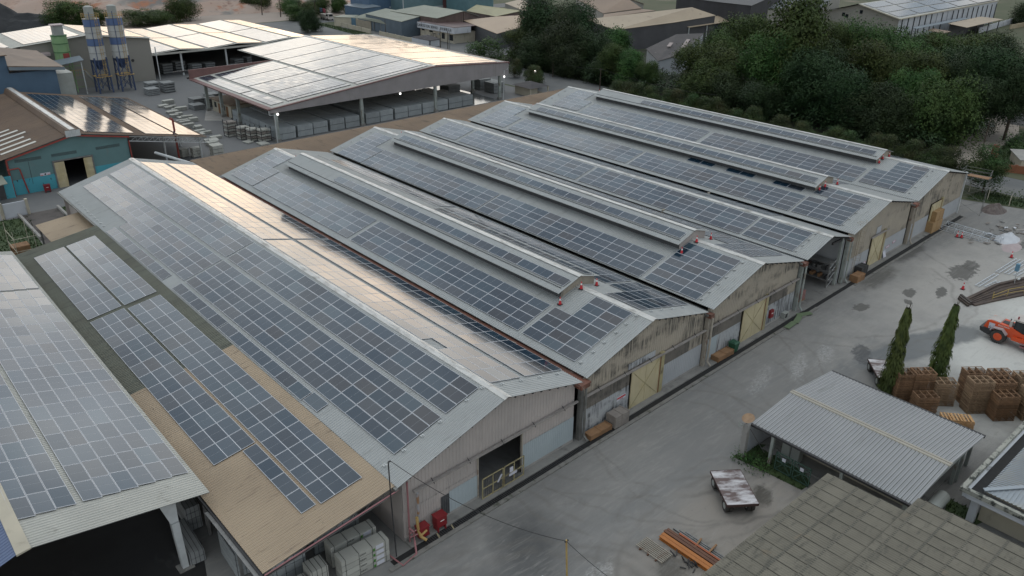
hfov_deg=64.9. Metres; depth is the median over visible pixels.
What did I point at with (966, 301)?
sleeper stack
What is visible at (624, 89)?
shrub
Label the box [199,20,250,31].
solar array
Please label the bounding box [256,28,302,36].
solar array
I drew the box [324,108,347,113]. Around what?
block stack
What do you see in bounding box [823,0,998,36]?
white warehouse
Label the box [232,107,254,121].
block stack
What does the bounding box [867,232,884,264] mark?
sliding door
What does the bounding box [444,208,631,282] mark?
solar array
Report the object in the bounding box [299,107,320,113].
block stack
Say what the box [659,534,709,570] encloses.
steel beam
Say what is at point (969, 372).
pallet stack
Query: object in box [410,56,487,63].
solar array
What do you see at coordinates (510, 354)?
solar array
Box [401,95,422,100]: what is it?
block stack
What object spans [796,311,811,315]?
board
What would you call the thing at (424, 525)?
hose reel
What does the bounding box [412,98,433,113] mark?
block stack
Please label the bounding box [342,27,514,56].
path
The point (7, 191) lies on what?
porch
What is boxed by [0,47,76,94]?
plant building
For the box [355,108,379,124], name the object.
block stack
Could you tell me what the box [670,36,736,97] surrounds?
tree
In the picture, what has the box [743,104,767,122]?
shrub
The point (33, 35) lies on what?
solar array
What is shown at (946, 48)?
tree
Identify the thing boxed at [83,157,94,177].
folding door
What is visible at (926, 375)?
pallet stack
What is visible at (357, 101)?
block stack
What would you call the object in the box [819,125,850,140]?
shrub
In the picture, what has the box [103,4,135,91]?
silo
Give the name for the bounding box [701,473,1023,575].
workshop
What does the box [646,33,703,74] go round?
warehouse
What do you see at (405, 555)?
drain channel
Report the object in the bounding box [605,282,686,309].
solar array
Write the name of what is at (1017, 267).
lamp post
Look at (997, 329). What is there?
wheel loader
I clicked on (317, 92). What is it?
solar array
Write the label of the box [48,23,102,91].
plant
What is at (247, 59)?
block stack
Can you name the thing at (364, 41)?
solar array
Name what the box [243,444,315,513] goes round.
solar array
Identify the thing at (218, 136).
slab pile
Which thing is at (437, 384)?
solar array
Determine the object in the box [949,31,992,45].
tree
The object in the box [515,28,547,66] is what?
tree
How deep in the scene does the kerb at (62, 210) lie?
114.74 m
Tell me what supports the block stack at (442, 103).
on the wet floor at (478, 99)
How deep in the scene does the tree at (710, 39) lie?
204.82 m
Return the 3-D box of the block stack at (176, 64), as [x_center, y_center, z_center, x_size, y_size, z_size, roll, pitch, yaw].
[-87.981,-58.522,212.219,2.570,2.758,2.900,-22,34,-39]
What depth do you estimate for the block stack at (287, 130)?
152.06 m
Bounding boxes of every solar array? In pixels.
[0,255,37,290]
[0,289,187,500]
[0,374,75,518]
[1,26,78,44]
[26,94,132,132]
[34,247,120,319]
[64,25,108,35]
[66,235,155,304]
[78,96,175,134]
[83,176,221,279]
[90,308,254,464]
[100,26,143,36]
[106,227,140,253]
[108,98,199,134]
[110,164,252,256]
[125,29,170,37]
[128,295,361,503]
[132,250,170,279]
[141,162,289,238]
[146,25,197,37]
[149,38,204,48]
[149,40,174,53]
[168,163,327,238]
[172,24,225,32]
[172,283,227,327]
[176,33,233,47]
[186,260,440,453]
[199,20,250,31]
[199,75,251,93]
[204,33,261,42]
[215,62,288,79]
[219,323,311,399]
[223,20,271,27]
[228,243,478,412]
[230,28,288,41]
[231,67,306,86]
[232,151,291,185]
[241,37,324,55]
[242,91,282,104]
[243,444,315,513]
[249,72,327,93]
[253,172,376,237]
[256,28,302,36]
[262,42,341,60]
[264,240,519,382]
[268,78,346,99]
[279,46,358,65]
[286,84,350,100]
[295,50,379,70]
[297,240,561,375]
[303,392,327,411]
[311,34,382,39]
[313,55,400,76]
[328,38,403,44]
[332,160,455,206]
[334,60,421,82]
[334,176,570,285]
[338,132,391,161]
[346,42,424,48]
[350,221,550,329]
[354,65,425,83]
[362,150,499,208]
[367,47,444,53]
[388,51,468,58]
[399,135,685,237]
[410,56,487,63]
[431,60,496,64]
[431,122,473,139]
[435,208,592,273]
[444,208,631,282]
[448,142,566,181]
[459,130,594,178]
[478,194,664,276]
[480,105,524,126]
[485,129,618,166]
[491,158,702,228]
[508,119,643,162]
[522,297,631,360]
[536,107,818,181]
[552,90,593,110]
[567,182,730,236]
[578,167,758,232]
[579,104,709,140]
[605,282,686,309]
[607,166,782,215]
[625,124,829,175]
[628,152,804,209]
[640,100,876,154]
[645,242,740,299]
[688,157,755,177]
[700,132,866,180]
[714,238,782,256]
[743,218,812,250]
[772,180,804,190]
[791,186,870,224]
[833,180,848,183]
[859,162,929,192]
[865,1,892,7]
[876,5,903,11]
[886,0,912,3]
[890,10,916,16]
[898,2,924,8]
[909,6,936,12]
[918,0,943,4]
[930,3,956,9]
[949,0,975,5]
[971,0,990,2]
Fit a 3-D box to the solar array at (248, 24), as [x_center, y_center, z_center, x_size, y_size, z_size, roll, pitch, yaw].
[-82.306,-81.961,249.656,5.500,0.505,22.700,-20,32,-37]
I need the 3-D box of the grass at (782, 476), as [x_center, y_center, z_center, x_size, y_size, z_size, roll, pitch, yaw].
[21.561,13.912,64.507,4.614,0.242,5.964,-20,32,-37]
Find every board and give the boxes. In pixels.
[616,393,625,401]
[784,321,796,328]
[793,315,801,322]
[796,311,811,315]
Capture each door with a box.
[0,185,6,199]
[54,161,68,187]
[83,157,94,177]
[628,356,661,408]
[739,298,766,342]
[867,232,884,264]
[928,199,942,221]
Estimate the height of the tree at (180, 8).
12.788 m
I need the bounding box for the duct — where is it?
[154,151,194,163]
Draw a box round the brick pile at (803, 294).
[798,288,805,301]
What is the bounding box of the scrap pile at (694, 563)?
[670,549,697,572]
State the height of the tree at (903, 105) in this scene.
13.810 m
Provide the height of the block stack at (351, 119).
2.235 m
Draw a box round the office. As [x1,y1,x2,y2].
[209,95,253,117]
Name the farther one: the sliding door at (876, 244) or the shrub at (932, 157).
the shrub at (932, 157)
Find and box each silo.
[80,5,113,93]
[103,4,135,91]
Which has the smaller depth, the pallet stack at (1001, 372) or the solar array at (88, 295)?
the pallet stack at (1001, 372)
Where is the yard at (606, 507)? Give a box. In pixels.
[0,43,1023,575]
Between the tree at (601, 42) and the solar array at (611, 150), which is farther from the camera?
the tree at (601, 42)
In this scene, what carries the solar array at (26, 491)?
on the open shed at (18, 537)
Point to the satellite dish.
(748, 418)
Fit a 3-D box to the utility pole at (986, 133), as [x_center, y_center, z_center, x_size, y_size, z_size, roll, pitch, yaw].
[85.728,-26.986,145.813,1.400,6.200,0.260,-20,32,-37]
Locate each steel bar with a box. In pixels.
[673,528,720,558]
[679,530,722,558]
[685,531,723,556]
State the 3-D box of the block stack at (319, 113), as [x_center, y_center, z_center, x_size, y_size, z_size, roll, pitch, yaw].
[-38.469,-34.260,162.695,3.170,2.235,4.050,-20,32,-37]
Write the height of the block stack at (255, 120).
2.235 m
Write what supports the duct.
attached to the link roof at (220, 164)
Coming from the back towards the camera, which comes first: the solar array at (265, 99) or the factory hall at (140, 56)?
the factory hall at (140, 56)
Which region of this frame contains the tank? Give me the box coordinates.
[928,490,949,509]
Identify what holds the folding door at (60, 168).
in the workshop at (38, 137)
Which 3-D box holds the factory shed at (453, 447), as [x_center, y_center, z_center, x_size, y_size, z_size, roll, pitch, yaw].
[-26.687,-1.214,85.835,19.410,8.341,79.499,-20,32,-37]
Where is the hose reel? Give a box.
[414,520,429,538]
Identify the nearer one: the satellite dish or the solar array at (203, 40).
the satellite dish
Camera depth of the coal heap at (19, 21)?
273.71 m
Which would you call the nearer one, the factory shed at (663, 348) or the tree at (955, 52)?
the factory shed at (663, 348)
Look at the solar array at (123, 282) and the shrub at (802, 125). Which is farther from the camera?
the shrub at (802, 125)
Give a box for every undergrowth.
[513,51,994,148]
[730,445,770,477]
[984,186,1023,201]
[999,125,1023,152]
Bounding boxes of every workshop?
[0,87,208,195]
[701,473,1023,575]
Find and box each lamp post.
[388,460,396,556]
[1014,263,1020,282]
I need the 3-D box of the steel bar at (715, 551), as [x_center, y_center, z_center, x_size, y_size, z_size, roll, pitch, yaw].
[13.561,17.949,55.894,0.100,0.120,3.700,-20,32,-37]
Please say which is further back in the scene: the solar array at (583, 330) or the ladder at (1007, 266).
the ladder at (1007, 266)
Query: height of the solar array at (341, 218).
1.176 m
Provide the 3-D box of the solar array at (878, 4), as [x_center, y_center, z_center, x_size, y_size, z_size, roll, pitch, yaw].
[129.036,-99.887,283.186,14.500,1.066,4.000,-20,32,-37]
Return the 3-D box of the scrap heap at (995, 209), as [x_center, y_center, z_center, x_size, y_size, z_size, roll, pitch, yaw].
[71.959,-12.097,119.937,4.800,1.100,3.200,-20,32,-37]
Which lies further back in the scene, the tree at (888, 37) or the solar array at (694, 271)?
the tree at (888, 37)
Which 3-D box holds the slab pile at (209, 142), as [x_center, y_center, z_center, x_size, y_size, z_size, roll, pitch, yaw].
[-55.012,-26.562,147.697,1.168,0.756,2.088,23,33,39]
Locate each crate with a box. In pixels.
[9,241,30,254]
[585,420,611,440]
[606,405,629,428]
[710,346,733,362]
[849,271,865,282]
[854,262,868,274]
[925,218,942,233]
[928,207,944,221]
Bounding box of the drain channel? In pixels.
[390,216,962,564]
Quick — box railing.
[992,286,1023,298]
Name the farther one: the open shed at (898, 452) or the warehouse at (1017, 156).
the warehouse at (1017, 156)
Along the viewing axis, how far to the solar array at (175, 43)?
214.36 m
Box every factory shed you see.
[57,158,590,541]
[222,148,714,431]
[330,127,808,361]
[420,118,853,305]
[468,100,919,279]
[539,86,969,240]
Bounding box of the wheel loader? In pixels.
[980,314,1023,348]
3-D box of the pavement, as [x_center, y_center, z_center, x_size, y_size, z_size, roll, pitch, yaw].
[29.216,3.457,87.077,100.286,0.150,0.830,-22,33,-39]
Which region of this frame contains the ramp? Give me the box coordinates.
[22,208,63,243]
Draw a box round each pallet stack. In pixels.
[891,368,920,401]
[908,367,937,402]
[909,390,939,413]
[929,377,959,405]
[939,412,974,428]
[955,366,989,402]
[959,375,995,413]
[983,376,1017,406]
[985,389,1021,420]
[986,368,1015,381]
[1012,370,1023,405]
[1013,384,1023,420]
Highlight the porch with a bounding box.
[0,175,15,199]
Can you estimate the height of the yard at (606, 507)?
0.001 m
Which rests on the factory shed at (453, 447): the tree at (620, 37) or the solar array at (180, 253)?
the solar array at (180, 253)
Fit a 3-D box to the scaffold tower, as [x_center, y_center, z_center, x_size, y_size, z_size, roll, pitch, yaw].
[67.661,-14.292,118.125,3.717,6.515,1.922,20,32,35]
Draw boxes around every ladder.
[850,221,867,273]
[975,273,998,286]
[995,258,1020,272]
[1004,260,1023,274]
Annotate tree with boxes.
[37,0,94,25]
[76,6,107,26]
[120,8,165,26]
[147,8,181,25]
[163,0,203,22]
[239,0,271,9]
[274,0,301,13]
[282,4,307,21]
[298,0,322,18]
[304,0,333,14]
[330,0,347,13]
[465,35,513,62]
[466,40,491,56]
[501,25,541,59]
[511,30,556,71]
[514,6,545,45]
[515,0,566,39]
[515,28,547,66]
[523,2,585,48]
[538,17,596,72]
[544,36,597,80]
[548,0,600,43]
[559,0,604,59]
[571,27,615,77]
[579,56,613,87]
[593,42,623,83]
[594,24,634,60]
[611,46,648,87]
[633,60,665,89]
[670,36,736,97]
[672,56,742,102]
[686,41,749,92]
[702,21,743,72]
[704,68,750,112]
[709,11,773,53]
[733,79,790,121]
[734,27,808,111]
[744,0,836,113]
[746,16,780,61]
[771,36,853,108]
[776,43,842,121]
[800,61,876,134]
[813,16,871,76]
[834,78,909,145]
[838,9,897,78]
[841,34,902,100]
[862,25,936,76]
[867,42,926,89]
[875,86,935,147]
[877,300,911,394]
[885,64,949,101]
[888,69,990,153]
[890,35,945,59]
[894,28,955,47]
[902,48,957,93]
[903,30,948,50]
[926,300,960,380]
[927,31,978,51]
[927,43,971,54]
[933,41,1000,87]
[940,53,985,96]
[944,39,1023,131]
[948,29,1018,53]
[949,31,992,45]
[950,69,1011,139]
[959,140,1013,193]
[983,27,1023,114]
[983,62,1023,139]
[1008,2,1023,23]
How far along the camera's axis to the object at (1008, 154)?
149.52 m
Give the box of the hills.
[0,0,350,21]
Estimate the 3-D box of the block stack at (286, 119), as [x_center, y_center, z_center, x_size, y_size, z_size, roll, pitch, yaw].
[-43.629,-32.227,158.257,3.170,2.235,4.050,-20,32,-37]
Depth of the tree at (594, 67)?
201.55 m
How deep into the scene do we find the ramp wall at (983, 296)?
93.75 m
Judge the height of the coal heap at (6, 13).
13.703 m
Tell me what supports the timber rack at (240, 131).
on the yard at (606, 507)
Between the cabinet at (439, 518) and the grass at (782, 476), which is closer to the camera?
the cabinet at (439, 518)
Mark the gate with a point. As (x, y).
(799, 471)
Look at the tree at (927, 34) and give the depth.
204.09 m
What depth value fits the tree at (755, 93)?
168.08 m
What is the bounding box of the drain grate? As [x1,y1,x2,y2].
[425,447,582,543]
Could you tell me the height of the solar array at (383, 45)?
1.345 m
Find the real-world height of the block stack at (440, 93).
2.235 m
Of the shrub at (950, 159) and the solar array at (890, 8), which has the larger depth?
the solar array at (890, 8)
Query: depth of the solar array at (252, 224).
95.73 m
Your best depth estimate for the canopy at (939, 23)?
283.89 m
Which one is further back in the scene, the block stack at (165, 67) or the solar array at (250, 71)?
the block stack at (165, 67)
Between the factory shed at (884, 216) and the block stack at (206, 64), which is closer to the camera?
the factory shed at (884, 216)
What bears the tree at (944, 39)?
on the forest floor at (644, 51)
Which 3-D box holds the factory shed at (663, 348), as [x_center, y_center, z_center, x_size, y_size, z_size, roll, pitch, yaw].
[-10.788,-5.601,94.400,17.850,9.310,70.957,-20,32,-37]
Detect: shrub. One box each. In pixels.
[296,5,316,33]
[310,14,323,31]
[509,58,522,77]
[523,65,545,83]
[600,79,625,91]
[616,80,635,92]
[625,80,647,97]
[642,84,662,99]
[659,87,673,102]
[664,88,690,105]
[678,91,701,107]
[691,96,712,109]
[702,96,730,115]
[726,108,742,117]
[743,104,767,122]
[769,113,793,128]
[795,118,818,133]
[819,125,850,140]
[838,130,869,144]
[860,132,890,146]
[871,134,910,157]
[895,137,928,163]
[921,142,949,166]
[939,145,974,177]
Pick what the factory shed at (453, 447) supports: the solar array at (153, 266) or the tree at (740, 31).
the solar array at (153, 266)
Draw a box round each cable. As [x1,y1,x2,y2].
[391,461,564,540]
[567,542,606,575]
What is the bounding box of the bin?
[728,339,739,351]
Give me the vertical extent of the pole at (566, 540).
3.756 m
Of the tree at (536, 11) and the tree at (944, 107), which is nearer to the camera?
the tree at (944, 107)
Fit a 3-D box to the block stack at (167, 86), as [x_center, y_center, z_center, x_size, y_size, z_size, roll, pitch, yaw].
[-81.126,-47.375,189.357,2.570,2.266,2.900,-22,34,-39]
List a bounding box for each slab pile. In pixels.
[161,99,174,103]
[165,109,178,113]
[169,113,178,117]
[174,106,187,110]
[178,120,190,123]
[179,147,188,157]
[181,114,192,118]
[182,122,194,127]
[188,117,198,121]
[189,146,200,156]
[193,124,202,129]
[205,140,218,146]
[209,134,221,138]
[209,143,223,155]
[242,140,253,143]
[256,141,269,145]
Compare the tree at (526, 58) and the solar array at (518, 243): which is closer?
the solar array at (518, 243)
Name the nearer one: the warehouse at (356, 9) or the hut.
the hut
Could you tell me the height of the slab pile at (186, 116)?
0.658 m
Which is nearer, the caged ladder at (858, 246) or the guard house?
the caged ladder at (858, 246)
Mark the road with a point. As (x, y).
(554, 82)
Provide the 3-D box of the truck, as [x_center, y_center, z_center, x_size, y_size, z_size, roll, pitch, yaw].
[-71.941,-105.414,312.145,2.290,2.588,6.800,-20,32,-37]
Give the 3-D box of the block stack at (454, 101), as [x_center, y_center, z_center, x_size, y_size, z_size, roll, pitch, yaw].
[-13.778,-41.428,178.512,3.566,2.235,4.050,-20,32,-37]
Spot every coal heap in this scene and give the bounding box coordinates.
[0,3,16,32]
[5,13,71,31]
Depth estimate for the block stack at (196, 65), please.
210.84 m
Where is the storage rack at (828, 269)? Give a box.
[765,246,836,287]
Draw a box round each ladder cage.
[940,224,989,241]
[947,221,1003,241]
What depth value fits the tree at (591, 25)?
228.52 m
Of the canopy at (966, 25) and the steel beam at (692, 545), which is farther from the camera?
the canopy at (966, 25)
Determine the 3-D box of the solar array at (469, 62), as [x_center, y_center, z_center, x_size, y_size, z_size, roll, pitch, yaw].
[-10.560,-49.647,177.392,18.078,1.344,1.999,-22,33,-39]
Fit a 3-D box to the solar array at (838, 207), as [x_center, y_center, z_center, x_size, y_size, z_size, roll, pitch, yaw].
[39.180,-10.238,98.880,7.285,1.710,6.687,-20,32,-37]
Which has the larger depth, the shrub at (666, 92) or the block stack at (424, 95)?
the block stack at (424, 95)
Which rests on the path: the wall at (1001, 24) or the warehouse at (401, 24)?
the warehouse at (401, 24)
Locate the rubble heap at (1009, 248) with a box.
[1002,244,1021,252]
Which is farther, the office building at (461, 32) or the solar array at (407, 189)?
the office building at (461, 32)
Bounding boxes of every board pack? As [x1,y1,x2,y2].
[176,498,202,529]
[179,518,205,564]
[217,531,249,575]
[268,548,305,575]
[302,555,328,575]
[308,513,358,554]
[324,519,375,567]
[334,531,389,575]
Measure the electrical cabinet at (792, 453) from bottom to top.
1.700 m
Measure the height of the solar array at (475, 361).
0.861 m
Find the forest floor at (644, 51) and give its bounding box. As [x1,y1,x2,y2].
[501,48,1022,155]
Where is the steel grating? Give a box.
[636,537,672,562]
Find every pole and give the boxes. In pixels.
[564,539,568,575]
[981,122,990,152]
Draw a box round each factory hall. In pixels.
[0,25,160,88]
[143,20,296,74]
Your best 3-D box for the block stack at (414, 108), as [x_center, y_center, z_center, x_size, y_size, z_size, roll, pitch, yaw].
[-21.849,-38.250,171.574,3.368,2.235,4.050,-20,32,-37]
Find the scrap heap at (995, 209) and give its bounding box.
[981,203,1006,214]
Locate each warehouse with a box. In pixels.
[334,15,357,25]
[345,3,380,20]
[351,8,419,36]
[392,5,477,34]
[463,15,520,47]
[467,5,519,18]
[505,0,525,10]
[576,0,643,27]
[588,7,715,49]
[603,9,655,16]
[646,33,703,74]
[676,0,779,33]
[688,16,727,38]
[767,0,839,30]
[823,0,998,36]
[1009,149,1023,165]
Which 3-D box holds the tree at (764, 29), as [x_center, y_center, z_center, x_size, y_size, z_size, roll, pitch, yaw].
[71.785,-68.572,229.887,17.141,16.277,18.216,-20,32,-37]
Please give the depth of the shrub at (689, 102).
163.31 m
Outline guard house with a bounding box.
[412,35,439,46]
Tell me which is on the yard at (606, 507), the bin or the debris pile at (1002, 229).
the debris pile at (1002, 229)
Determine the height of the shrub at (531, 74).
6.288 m
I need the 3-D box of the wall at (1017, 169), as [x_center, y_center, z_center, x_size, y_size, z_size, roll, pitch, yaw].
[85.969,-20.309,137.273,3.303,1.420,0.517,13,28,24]
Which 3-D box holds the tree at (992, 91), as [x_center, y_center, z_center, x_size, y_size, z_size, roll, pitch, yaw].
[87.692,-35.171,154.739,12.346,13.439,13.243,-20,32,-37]
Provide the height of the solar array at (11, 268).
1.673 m
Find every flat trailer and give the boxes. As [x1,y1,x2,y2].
[710,469,758,511]
[867,359,886,385]
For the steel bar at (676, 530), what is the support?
on the yard at (606, 507)
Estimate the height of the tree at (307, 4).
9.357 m
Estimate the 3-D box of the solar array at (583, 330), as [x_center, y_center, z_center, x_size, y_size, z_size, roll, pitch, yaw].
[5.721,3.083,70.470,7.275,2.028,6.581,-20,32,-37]
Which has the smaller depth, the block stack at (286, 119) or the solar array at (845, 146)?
the solar array at (845, 146)
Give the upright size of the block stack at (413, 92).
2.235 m
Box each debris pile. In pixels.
[968,221,1023,244]
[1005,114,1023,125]
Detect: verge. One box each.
[962,187,979,196]
[964,192,1023,208]
[1002,172,1023,179]
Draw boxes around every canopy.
[54,56,87,93]
[912,17,968,34]
[928,28,950,35]
[947,17,1002,36]
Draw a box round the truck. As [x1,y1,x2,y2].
[319,13,333,20]
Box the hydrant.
[390,516,426,565]
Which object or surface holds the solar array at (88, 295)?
on the lean to shed
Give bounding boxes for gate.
[774,451,811,486]
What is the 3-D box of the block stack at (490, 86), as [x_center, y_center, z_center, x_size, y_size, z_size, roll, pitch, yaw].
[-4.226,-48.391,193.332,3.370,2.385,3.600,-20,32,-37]
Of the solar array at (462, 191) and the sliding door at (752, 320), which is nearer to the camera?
the sliding door at (752, 320)
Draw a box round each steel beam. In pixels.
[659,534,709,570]
[662,532,712,567]
[664,529,715,564]
[666,528,717,562]
[679,533,720,560]
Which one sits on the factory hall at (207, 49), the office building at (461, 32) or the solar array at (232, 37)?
the solar array at (232, 37)
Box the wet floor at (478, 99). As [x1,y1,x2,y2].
[417,86,497,112]
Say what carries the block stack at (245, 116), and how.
on the yard at (606, 507)
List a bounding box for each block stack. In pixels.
[143,80,159,89]
[143,86,159,95]
[158,62,173,73]
[159,80,175,92]
[171,60,185,71]
[187,62,201,69]
[187,96,204,103]
[188,102,204,109]
[201,61,215,67]
[202,95,213,105]
[203,91,218,96]
[230,57,243,63]
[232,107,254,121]
[241,111,264,126]
[242,55,251,62]
[249,106,263,110]
[250,115,273,127]
[258,110,269,114]
[260,119,283,135]
[268,112,291,117]
[269,122,295,139]
[278,116,300,122]
[283,109,305,115]
[287,119,312,136]
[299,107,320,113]
[303,117,327,133]
[309,110,332,117]
[315,104,336,109]
[320,114,344,130]
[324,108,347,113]
[334,101,357,109]
[336,111,359,127]
[345,105,366,112]
[349,99,369,104]
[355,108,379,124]
[363,97,384,102]
[363,102,380,107]
[370,106,392,121]
[376,94,398,99]
[384,103,407,118]
[387,97,409,102]
[390,92,411,97]
[398,101,421,115]
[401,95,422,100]
[405,90,423,94]
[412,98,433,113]
[415,93,432,97]
[416,88,438,92]
[426,96,447,110]
[427,91,449,95]
[438,94,461,108]
[440,83,459,93]
[451,92,472,105]
[474,78,490,89]
[484,80,504,93]
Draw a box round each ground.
[102,3,350,28]
[255,0,1023,208]
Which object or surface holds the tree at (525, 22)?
on the forest floor at (644, 51)
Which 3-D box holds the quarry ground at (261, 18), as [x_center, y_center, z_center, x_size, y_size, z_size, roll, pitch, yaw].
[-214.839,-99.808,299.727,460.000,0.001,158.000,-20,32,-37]
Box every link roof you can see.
[36,212,92,244]
[189,88,564,175]
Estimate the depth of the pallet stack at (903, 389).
72.00 m
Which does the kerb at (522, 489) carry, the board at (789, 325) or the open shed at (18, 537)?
the board at (789, 325)
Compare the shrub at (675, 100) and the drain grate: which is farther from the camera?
the shrub at (675, 100)
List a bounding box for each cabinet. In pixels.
[43,184,50,192]
[431,509,447,532]
[768,309,773,317]
[781,443,802,463]
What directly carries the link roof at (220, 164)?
on the yard at (606, 507)
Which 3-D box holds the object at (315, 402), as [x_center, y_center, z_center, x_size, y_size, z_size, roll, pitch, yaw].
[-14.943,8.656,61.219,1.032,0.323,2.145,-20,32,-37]
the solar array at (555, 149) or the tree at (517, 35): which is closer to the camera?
the solar array at (555, 149)
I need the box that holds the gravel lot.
[955,115,1018,166]
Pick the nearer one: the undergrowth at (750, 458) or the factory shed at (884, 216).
the undergrowth at (750, 458)
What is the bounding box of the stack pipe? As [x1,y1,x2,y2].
[169,118,179,158]
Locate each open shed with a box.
[0,251,209,573]
[738,370,985,509]
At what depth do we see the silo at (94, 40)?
182.96 m
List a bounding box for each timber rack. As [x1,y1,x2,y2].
[222,119,237,136]
[235,124,249,139]
[245,124,259,140]
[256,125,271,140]
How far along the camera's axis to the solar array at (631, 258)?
90.11 m
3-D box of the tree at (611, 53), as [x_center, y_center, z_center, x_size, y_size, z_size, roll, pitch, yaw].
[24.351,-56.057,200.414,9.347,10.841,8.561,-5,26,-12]
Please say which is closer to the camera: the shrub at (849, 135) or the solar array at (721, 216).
the solar array at (721, 216)
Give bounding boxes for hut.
[512,81,548,95]
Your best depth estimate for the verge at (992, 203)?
123.36 m
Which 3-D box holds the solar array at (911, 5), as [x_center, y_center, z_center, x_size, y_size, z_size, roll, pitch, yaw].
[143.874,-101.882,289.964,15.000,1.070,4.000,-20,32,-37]
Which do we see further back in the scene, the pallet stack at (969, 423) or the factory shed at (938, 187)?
the factory shed at (938, 187)
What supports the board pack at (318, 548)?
on the yard at (606, 507)
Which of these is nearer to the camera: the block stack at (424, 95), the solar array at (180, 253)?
the solar array at (180, 253)
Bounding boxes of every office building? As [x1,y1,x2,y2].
[417,21,475,43]
[959,422,1023,542]
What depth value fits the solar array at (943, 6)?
297.04 m
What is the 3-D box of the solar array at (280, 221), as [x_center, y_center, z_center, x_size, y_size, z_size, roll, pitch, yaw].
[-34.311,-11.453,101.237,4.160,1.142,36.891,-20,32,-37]
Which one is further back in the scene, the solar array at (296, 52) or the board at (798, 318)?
the solar array at (296, 52)
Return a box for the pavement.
[405,213,960,548]
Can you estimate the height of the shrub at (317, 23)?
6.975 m
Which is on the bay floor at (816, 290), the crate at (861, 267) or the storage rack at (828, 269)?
the storage rack at (828, 269)
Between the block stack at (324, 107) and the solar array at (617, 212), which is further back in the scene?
the block stack at (324, 107)
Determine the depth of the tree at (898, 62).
162.21 m
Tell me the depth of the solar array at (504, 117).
139.64 m
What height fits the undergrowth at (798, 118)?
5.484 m
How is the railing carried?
on the ramp wall at (983, 296)
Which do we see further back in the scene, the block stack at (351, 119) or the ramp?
the block stack at (351, 119)
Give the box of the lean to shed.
[15,225,398,575]
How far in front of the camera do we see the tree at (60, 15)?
277.25 m
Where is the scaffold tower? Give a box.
[960,166,992,215]
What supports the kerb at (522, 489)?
on the yard at (606, 507)
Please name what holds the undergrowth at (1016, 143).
on the verge at (1016, 176)
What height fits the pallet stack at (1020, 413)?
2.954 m
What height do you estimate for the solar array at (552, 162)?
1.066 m
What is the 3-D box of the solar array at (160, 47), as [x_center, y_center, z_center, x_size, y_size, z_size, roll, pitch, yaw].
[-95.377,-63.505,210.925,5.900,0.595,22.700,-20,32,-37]
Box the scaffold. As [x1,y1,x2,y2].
[3,218,36,253]
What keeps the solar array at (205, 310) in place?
on the factory shed at (453, 447)
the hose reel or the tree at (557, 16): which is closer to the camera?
the hose reel
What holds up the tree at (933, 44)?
on the forest floor at (644, 51)
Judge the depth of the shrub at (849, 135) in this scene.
140.20 m
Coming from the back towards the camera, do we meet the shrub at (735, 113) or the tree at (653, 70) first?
the tree at (653, 70)
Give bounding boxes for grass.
[0,216,42,251]
[322,23,364,33]
[734,444,810,489]
[945,498,981,524]
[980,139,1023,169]
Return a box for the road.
[258,2,1023,197]
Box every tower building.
[350,0,442,9]
[443,0,492,11]
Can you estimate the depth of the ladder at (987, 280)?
96.89 m
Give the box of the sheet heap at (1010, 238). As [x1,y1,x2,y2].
[995,232,1019,243]
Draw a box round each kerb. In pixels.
[18,213,41,239]
[56,205,66,215]
[389,217,965,572]
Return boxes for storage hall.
[173,34,509,142]
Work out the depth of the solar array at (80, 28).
200.42 m
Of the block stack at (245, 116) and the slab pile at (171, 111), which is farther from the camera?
the slab pile at (171, 111)
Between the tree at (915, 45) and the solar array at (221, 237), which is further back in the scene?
the tree at (915, 45)
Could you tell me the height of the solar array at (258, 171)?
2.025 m
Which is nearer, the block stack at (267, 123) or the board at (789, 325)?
the board at (789, 325)
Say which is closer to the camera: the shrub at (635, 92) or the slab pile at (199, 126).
the slab pile at (199, 126)
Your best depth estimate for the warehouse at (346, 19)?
295.96 m
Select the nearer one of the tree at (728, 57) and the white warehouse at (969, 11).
the tree at (728, 57)
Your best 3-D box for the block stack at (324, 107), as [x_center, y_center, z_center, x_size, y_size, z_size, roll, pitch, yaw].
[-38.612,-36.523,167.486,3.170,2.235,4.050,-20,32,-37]
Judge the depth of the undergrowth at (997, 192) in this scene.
125.17 m
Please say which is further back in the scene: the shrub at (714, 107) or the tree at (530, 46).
the tree at (530, 46)
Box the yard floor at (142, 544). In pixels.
[0,508,206,575]
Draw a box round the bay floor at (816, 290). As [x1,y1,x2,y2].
[797,274,846,310]
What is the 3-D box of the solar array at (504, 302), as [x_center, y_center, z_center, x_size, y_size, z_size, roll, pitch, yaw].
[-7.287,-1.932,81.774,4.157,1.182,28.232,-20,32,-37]
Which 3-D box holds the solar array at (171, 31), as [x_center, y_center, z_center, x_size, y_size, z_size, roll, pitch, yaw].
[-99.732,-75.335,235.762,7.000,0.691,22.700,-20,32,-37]
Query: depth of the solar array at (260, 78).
169.45 m
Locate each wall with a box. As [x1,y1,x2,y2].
[0,198,30,219]
[340,22,370,33]
[379,31,411,41]
[967,277,1023,305]
[978,18,1018,32]
[1005,164,1023,173]
[1009,22,1023,28]
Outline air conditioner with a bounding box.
[780,310,788,318]
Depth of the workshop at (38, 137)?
126.19 m
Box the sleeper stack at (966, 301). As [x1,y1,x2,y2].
[958,294,972,305]
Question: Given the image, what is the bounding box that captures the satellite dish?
[742,413,754,423]
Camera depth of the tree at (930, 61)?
159.29 m
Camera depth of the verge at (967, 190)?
128.14 m
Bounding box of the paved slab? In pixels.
[205,109,231,120]
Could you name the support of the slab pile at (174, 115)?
on the yard at (606, 507)

